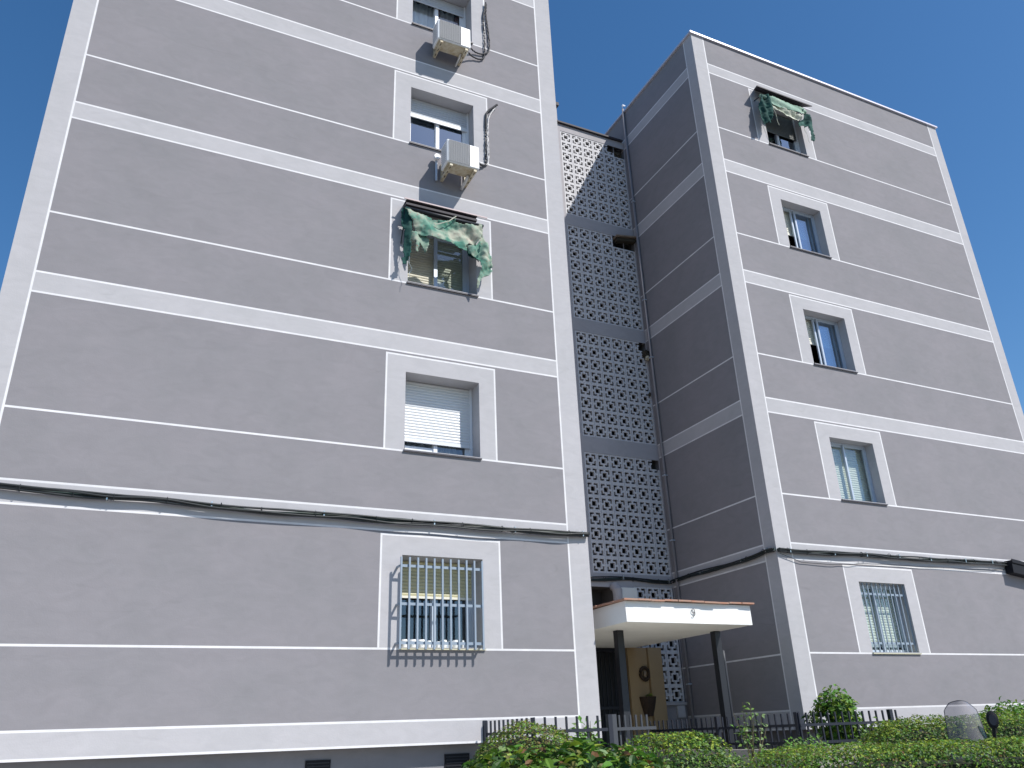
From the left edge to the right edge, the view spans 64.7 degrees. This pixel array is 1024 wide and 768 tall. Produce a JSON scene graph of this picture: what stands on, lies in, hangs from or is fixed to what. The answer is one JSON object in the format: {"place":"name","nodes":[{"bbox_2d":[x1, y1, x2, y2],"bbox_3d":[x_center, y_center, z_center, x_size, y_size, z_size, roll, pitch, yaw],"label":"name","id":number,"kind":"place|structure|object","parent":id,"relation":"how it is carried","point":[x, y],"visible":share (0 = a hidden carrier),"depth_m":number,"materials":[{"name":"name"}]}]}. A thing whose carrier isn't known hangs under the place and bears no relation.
{"place":"outdoors","nodes":[
{"label":"outdoors","id":0,"kind":"place"},
{"bbox_2d":[0,0,1023,413],"label":"sky","id":1,"kind":"structure","parent":0,"point":[956,67],"materials":[{"name":"blue"}]},
{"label":"entrance path","id":2,"kind":"structure","parent":0,"visible":0},
{"bbox_2d":[550,715,601,748],"bbox_3d":[0.883,4.486,10.107,0.624,0.652,0.634,16,-29,-35],"label":"leafy plant","id":3,"kind":"object","parent":2,"relation":"on","point":[584,736],"visible":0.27,"depth_m":10.06,"materials":[{"name":"green plant"}]},
{"bbox_2d":[731,702,769,767],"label":"climbing plant","id":4,"kind":"object","parent":2,"relation":"on","point":[748,739],"visible":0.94,"depth_m":11.10,"materials":[{"name":"green plant"}]},
{"bbox_3d":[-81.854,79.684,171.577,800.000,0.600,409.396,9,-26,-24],"label":"pavement","id":5,"kind":"structure","parent":0,"visible":0},
{"bbox_2d":[0,0,601,767],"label":"apartment building","id":6,"kind":"structure","parent":5,"relation":"on","point":[216,288],"depth_m":11.42,"materials":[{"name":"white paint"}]},
{"bbox_2d":[0,482,589,536],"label":"cable bundle","id":7,"kind":"object","parent":6,"relation":"attached to","point":[188,503],"visible":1,"depth_m":10.59,"materials":[{"name":"grey rubber"}]},
{"bbox_2d":[401,639,464,647],"bbox_3d":[-1.073,3.543,10.996,0.920,0.110,0.130,9,-26,-24],"label":"window sill","id":8,"kind":"structure","parent":6,"relation":"on","point":[420,645],"depth_m":10.90,"materials":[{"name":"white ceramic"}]},
{"bbox_2d":[409,98,468,151],"bbox_3d":[-1.313,-4.609,14.645,1.236,1.277,0.394,9,-26,-24],"label":"window","id":9,"kind":"structure","parent":6,"relation":"in","point":[438,115],"depth_m":14.87,"materials":[{"name":"white metal"}]},
{"bbox_2d":[399,561,485,649],"bbox_3d":[-1.040,3.099,11.329,1.236,1.249,0.494,9,-26,-24],"label":"window","id":10,"kind":"structure","parent":6,"relation":"in","point":[405,570],"depth_m":11.56,"materials":[{"name":"silver metal"}]},
{"bbox_2d":[403,381,481,459],"bbox_3d":[-1.158,0.582,12.477,1.236,1.274,0.595,9,-26,-24],"label":"window","id":11,"kind":"structure","parent":6,"relation":"in","point":[438,419],"depth_m":12.57,"materials":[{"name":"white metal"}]},
{"bbox_2d":[412,0,472,44],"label":"window","id":12,"kind":"structure","parent":6,"relation":"in","point":[425,17],"depth_m":16.15,"materials":[{"name":"white metal"}]},
{"bbox_2d":[407,229,478,296],"bbox_3d":[-1.235,-2.058,13.576,1.266,1.346,0.486,9,-26,-24],"label":"window","id":13,"kind":"structure","parent":6,"relation":"in","point":[444,266],"depth_m":13.81,"materials":[{"name":"silver metal"}]},
{"bbox_2d":[400,197,492,288],"bbox_3d":[-1.077,-2.254,13.326,1.601,1.466,0.280,9,-26,-24],"label":"torn awning","id":14,"kind":"object","parent":6,"relation":"attached to","point":[455,230],"visible":1,"depth_m":13.40,"materials":[{"name":"green fabric"}]},
{"bbox_2d":[433,2,489,66],"bbox_3d":[-0.908,-6.892,15.428,1.238,1.949,0.443,9,-26,-24],"label":"air conditioner","id":15,"kind":"object","parent":6,"relation":"attached to","point":[451,38],"visible":1,"depth_m":14.92,"materials":[{"name":"white metal"}]},
{"bbox_2d":[433,104,497,189],"bbox_3d":[-0.722,-4.434,14.360,1.283,2.172,0.513,9,-26,-24],"label":"air conditioner","id":16,"kind":"object","parent":6,"relation":"attached to","point":[460,159],"visible":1,"depth_m":13.81,"materials":[{"name":"white metal"}]},
{"bbox_2d":[468,719,579,767],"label":"clipped hedge","id":17,"kind":"object","parent":5,"relation":"on","point":[539,741],"visible":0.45,"depth_m":5.80,"materials":[{"name":"green plant"}]},
{"bbox_2d":[461,733,669,767],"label":"broad leaved bush","id":18,"kind":"object","parent":5,"relation":"on","point":[504,757],"visible":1,"depth_m":3.24,"materials":[{"name":"green plant"}]},
{"bbox_2d":[556,102,691,749],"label":"stair block","id":19,"kind":"structure","parent":5,"relation":"on","point":[624,509],"depth_m":17.79,"materials":[{"name":"concrete"}]},
{"bbox_2d":[591,648,619,749],"bbox_3d":[1.703,6.071,15.106,0.960,2.140,0.140,9,-26,-24],"label":"door","id":20,"kind":"structure","parent":19,"relation":"in","point":[605,657],"depth_m":15.33,"materials":[{"name":"black metal"}]},
{"bbox_2d":[614,152,620,157],"bbox_3d":[2.722,-5.913,20.899,0.230,0.179,0.165,9,-26,-24],"label":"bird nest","id":21,"kind":"object","parent":19,"relation":"on","point":[617,155],"visible":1,"depth_m":20.84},
{"bbox_2d":[612,234,635,244],"bbox_3d":[2.761,-3.524,19.716,0.608,0.214,0.220,9,-26,-24],"label":"board","id":22,"kind":"object","parent":19,"relation":"attached to","point":[624,239],"visible":1,"depth_m":19.66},
{"bbox_2d":[590,575,671,583],"bbox_3d":[1.982,3.855,15.966,2.842,0.142,0.103,9,-26,-24],"label":"cable bundle","id":23,"kind":"object","parent":19,"relation":"attached to","point":[598,578],"visible":0.66,"depth_m":16.13,"materials":[{"name":"grey rubber"}]},
{"bbox_2d":[639,666,649,681],"bbox_3d":[2.533,5.527,15.407,0.254,0.282,0.070,9,-26,-24],"label":"wreath","id":24,"kind":"object","parent":19,"relation":"attached to","point":[642,668],"visible":1,"depth_m":15.38,"materials":[{"name":"wicker"}]},
{"bbox_2d":[639,696,655,715],"bbox_3d":[2.593,6.042,15.142,0.357,0.340,0.150,9,-26,-24],"label":"wall basket","id":25,"kind":"object","parent":19,"relation":"attached to","point":[648,703],"depth_m":15.11,"materials":[{"name":"wicker"}]},
{"bbox_2d":[593,598,753,748],"bbox_3d":[2.051,5.263,13.263,2.468,2.822,3.516,9,-26,-24],"label":"entrance canopy","id":26,"kind":"object","parent":19,"relation":"attached to","point":[621,625],"visible":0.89,"depth_m":12.61,"materials":[{"name":"white paint"}]},
{"bbox_2d":[622,729,745,767],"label":"clipped hedge","id":27,"kind":"object","parent":5,"relation":"on","point":[717,759],"visible":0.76,"depth_m":5.18,"materials":[{"name":"green plant"}]},
{"bbox_2d":[646,743,887,767],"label":"wall","id":28,"kind":"structure","parent":5,"relation":"on","point":[742,753],"depth_m":11.85,"materials":[{"name":"concrete"}]},
{"bbox_2d":[649,709,899,748],"bbox_3d":[3.566,5.382,12.397,1.717,0.545,4.139,26,-36,-48],"label":"railing","id":29,"kind":"object","parent":28,"relation":"on","point":[798,725],"visible":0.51,"depth_m":11.70,"materials":[{"name":"black metal"}]},
{"bbox_2d":[782,732,829,767],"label":"leafy shrub","id":30,"kind":"object","parent":28,"relation":"on","point":[811,742],"visible":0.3,"depth_m":10.71,"materials":[{"name":"green plant"}]},
{"bbox_2d":[853,716,909,761],"bbox_3d":[5.215,5.004,11.326,0.646,0.642,0.720,-22,-31,38],"label":"leafy shrub","id":31,"kind":"object","parent":28,"relation":"on","point":[874,729],"visible":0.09,"depth_m":11.32,"materials":[{"name":"green plant"}]},
{"bbox_2d":[605,30,1023,749],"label":"apartment building","id":32,"kind":"structure","parent":5,"relation":"on","point":[829,370],"depth_m":16.83,"materials":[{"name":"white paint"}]},
{"bbox_2d":[672,548,775,582],"bbox_3d":[3.928,3.451,15.313,0.097,0.151,3.003,9,-26,-24],"label":"cable bundle","id":33,"kind":"object","parent":32,"relation":"attached to","point":[742,560],"visible":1,"depth_m":15.11,"materials":[{"name":"grey"}]},
{"bbox_2d":[754,85,815,142],"bbox_3d":[6.401,-6.350,19.051,1.727,1.382,0.301,9,-26,-24],"label":"torn awning","id":34,"kind":"object","parent":32,"relation":"attached to","point":[769,98],"visible":1,"depth_m":19.03,"materials":[{"name":"green fabric"}]},
{"bbox_2d":[765,114,808,156],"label":"window","id":35,"kind":"structure","parent":32,"relation":"in","point":[785,128],"depth_m":19.40,"materials":[{"name":"white metal"}]},
{"bbox_2d":[782,207,831,258],"bbox_3d":[6.468,-3.418,18.122,1.227,1.328,0.386,9,-26,-24],"label":"window","id":36,"kind":"structure","parent":32,"relation":"in","point":[798,224],"depth_m":18.39,"materials":[{"name":"glass"}]},
{"bbox_2d":[804,315,857,372],"bbox_3d":[6.566,-0.860,17.006,1.227,1.346,0.386,9,-26,-24],"label":"window","id":37,"kind":"structure","parent":32,"relation":"in","point":[821,333],"depth_m":17.27,"materials":[{"name":"glass"}]},
{"bbox_2d":[830,442,887,505],"bbox_3d":[6.665,1.736,15.872,1.227,1.326,0.386,9,-26,-24],"label":"window","id":38,"kind":"structure","parent":32,"relation":"in","point":[853,485],"depth_m":16.10,"materials":[{"name":"white glass"}]},
{"bbox_2d":[859,584,921,653],"bbox_3d":[6.771,4.264,14.749,1.227,1.301,0.346,9,-26,-24],"label":"window","id":39,"kind":"structure","parent":32,"relation":"in","point":[864,585],"depth_m":14.94,"materials":[{"name":"silver metal"}]},
{"bbox_2d":[780,553,1003,569],"bbox_3d":[7.352,3.418,15.228,5.970,0.169,0.024,9,-26,-24],"label":"loose cable","id":40,"kind":"object","parent":32,"relation":"attached to","point":[888,564],"visible":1,"depth_m":15.01,"materials":[{"name":"black rubber"}]},
{"bbox_2d":[777,547,1007,565],"bbox_3d":[7.433,3.291,15.304,6.206,0.164,0.102,9,-26,-24],"label":"cable bundle","id":41,"kind":"object","parent":32,"relation":"attached to","point":[884,556],"visible":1,"depth_m":15.13,"materials":[{"name":"grey rubber"}]},
{"bbox_2d":[1004,559,1023,577],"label":"junction box","id":42,"kind":"object","parent":32,"relation":"attached to","point":[1014,567],"visible":1,"depth_m":16.43,"materials":[{"name":"black plastic"}]},
{"bbox_2d":[739,735,1023,767],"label":"clipped hedge","id":43,"kind":"object","parent":5,"relation":"on","point":[982,760],"visible":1,"depth_m":6.19,"materials":[{"name":"green plant"}]},
{"bbox_2d":[851,708,1023,763],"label":"clipped hedge","id":44,"kind":"object","parent":5,"relation":"on","point":[1010,729],"visible":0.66,"depth_m":9.01,"materials":[{"name":"green plant"}]},
{"bbox_2d":[944,700,998,758],"bbox_3d":[4.616,4.027,8.240,0.660,1.469,1.673,-6,-24,8],"label":"scooter","id":45,"kind":"object","parent":5,"relation":"on","point":[992,719],"visible":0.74,"depth_m":7.95,"materials":[{"name":"grey paint"}]},
{"bbox_2d":[975,696,1023,727],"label":"leafy plant","id":46,"kind":"object","parent":5,"relation":"on","point":[1011,709],"visible":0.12,"depth_m":10.60,"materials":[{"name":"green plant"}]},
{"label":"planting bed","id":47,"kind":"structure","parent":5,"relation":"on","visible":0},
{"bbox_2d":[801,684,869,745],"bbox_3d":[4.852,4.987,12.050,0.892,0.975,0.860,9,-26,-24],"label":"leafy shrub","id":48,"kind":"object","parent":47,"relation":"on","point":[845,704],"visible":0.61,"depth_m":11.93,"materials":[{"name":"green plant"}]},
{"bbox_3d":[0.379,5.212,10.007,1.180,1.030,1.730,9,-26,-24],"label":"low wall","id":49,"kind":"object","parent":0,"visible":0},
{"bbox_2d":[482,714,613,753],"bbox_3d":[0.423,4.561,10.285,1.100,0.580,1.540,9,-26,-24],"label":"railing","id":50,"kind":"object","parent":49,"relation":"on","point":[608,729],"visible":0.46,"depth_m":9.87,"materials":[{"name":"black metal"}]},
{"bbox_2d":[612,714,655,752],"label":"gate","id":51,"kind":"structure","parent":50,"relation":"attached to","point":[619,728],"depth_m":10.07,"materials":[{"name":"grey metal"}]},
{"bbox_3d":[3.104,-0.592,18.519,0.119,0.143,0.113,9,-26,-24],"label":"mud lump","id":52,"kind":"object","parent":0,"visible":0},
{"bbox_2d":[641,350,648,357],"bbox_3d":[3.079,-0.689,18.615,0.182,0.222,0.199,-13,-26,23],"label":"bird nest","id":53,"kind":"object","parent":52,"relation":"on","point":[645,353],"visible":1,"depth_m":18.55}
]}

